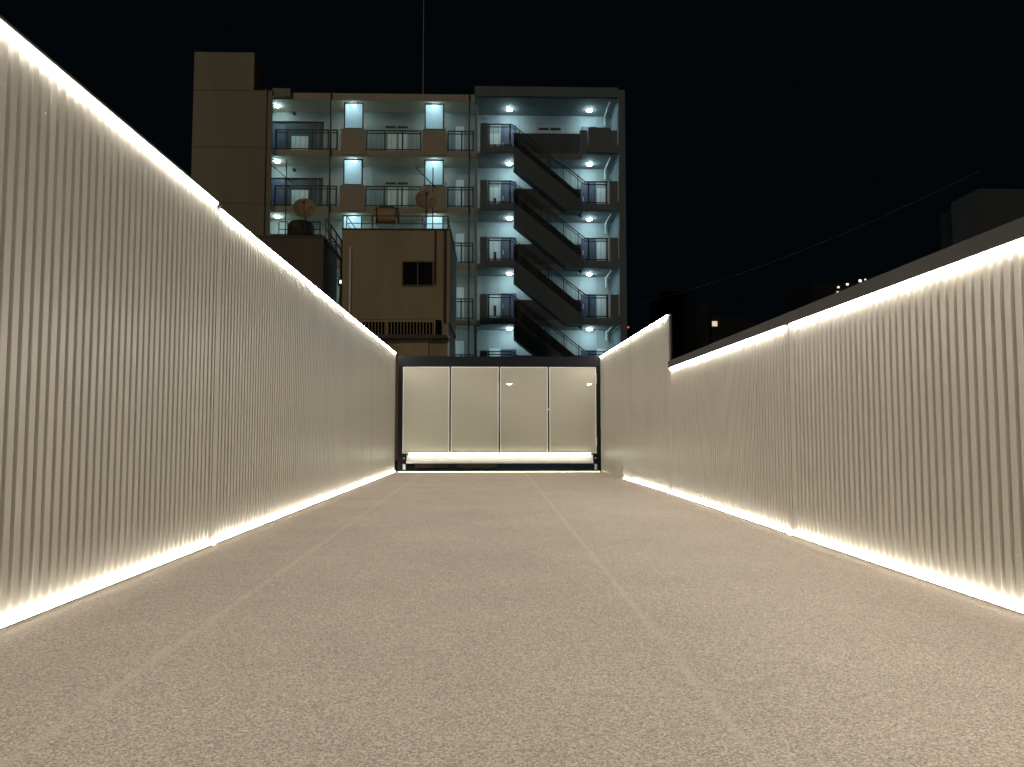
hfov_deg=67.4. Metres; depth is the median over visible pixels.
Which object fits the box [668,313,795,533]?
corrugated wall
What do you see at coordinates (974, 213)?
dark building
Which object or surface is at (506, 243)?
entrance door
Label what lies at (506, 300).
entrance door
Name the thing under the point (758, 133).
sky
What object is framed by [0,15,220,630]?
corrugated wall
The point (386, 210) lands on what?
roof tank
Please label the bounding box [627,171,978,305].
power cable
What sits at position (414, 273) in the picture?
window
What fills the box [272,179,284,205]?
entrance door
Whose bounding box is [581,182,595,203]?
entrance door
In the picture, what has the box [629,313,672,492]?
corrugated wall
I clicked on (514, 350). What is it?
entrance door
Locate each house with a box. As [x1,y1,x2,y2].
[342,215,456,459]
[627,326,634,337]
[787,279,865,312]
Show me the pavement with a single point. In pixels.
(498, 619)
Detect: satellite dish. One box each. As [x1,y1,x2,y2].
[293,198,315,233]
[415,190,436,228]
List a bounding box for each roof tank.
[288,219,314,235]
[373,206,399,227]
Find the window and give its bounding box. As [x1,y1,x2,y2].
[402,261,433,285]
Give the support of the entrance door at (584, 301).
in the apartment building at (529, 184)
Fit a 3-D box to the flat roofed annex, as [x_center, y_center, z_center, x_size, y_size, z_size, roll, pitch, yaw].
[-8.375,-1.758,31.277,3.458,9.514,2.680,0,-4,-1]
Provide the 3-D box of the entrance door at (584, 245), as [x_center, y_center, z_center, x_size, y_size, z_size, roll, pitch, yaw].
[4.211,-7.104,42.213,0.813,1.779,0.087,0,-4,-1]
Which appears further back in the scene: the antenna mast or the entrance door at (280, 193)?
the antenna mast
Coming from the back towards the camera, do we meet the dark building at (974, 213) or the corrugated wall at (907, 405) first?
the dark building at (974, 213)
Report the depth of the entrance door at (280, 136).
42.32 m
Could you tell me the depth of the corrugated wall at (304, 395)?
9.27 m
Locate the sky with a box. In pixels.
[0,0,1023,332]
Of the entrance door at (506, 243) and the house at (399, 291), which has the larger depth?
the entrance door at (506, 243)
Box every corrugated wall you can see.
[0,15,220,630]
[207,206,396,543]
[599,338,631,480]
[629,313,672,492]
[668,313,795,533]
[786,216,1023,615]
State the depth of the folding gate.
20.00 m
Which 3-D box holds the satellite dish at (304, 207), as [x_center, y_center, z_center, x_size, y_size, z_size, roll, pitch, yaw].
[-8.273,-6.609,30.560,0.754,1.620,0.540,-2,-4,25]
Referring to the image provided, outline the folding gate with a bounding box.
[398,356,600,471]
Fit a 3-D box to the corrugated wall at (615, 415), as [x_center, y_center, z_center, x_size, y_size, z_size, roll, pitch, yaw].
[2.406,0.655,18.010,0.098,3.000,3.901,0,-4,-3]
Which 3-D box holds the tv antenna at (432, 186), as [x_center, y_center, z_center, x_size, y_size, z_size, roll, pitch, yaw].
[-3.451,-7.153,30.945,0.881,3.212,0.521,0,-4,-1]
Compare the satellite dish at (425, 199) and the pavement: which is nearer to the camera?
the pavement
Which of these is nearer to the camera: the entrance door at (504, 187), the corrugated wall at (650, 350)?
the corrugated wall at (650, 350)
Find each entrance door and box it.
[272,125,284,149]
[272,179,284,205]
[501,125,515,145]
[501,181,515,202]
[501,237,515,259]
[501,293,515,316]
[501,349,515,355]
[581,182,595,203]
[581,238,595,260]
[581,294,595,317]
[581,350,595,356]
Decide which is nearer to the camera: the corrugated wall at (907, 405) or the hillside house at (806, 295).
the corrugated wall at (907, 405)
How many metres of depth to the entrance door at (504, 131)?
42.53 m
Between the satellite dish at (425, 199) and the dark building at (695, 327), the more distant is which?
the dark building at (695, 327)
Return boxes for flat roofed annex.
[256,218,342,306]
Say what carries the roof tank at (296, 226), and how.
on the flat roofed annex
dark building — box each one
[650,291,757,359]
[940,189,1023,249]
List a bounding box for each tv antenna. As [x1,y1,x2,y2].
[271,160,292,234]
[415,166,436,228]
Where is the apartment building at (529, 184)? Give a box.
[191,52,626,399]
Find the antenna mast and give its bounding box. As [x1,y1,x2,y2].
[423,2,423,75]
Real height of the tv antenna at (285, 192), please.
3.405 m
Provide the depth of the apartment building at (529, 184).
40.76 m
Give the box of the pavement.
[0,471,1023,766]
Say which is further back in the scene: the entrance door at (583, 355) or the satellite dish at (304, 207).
the entrance door at (583, 355)
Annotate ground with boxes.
[394,453,593,470]

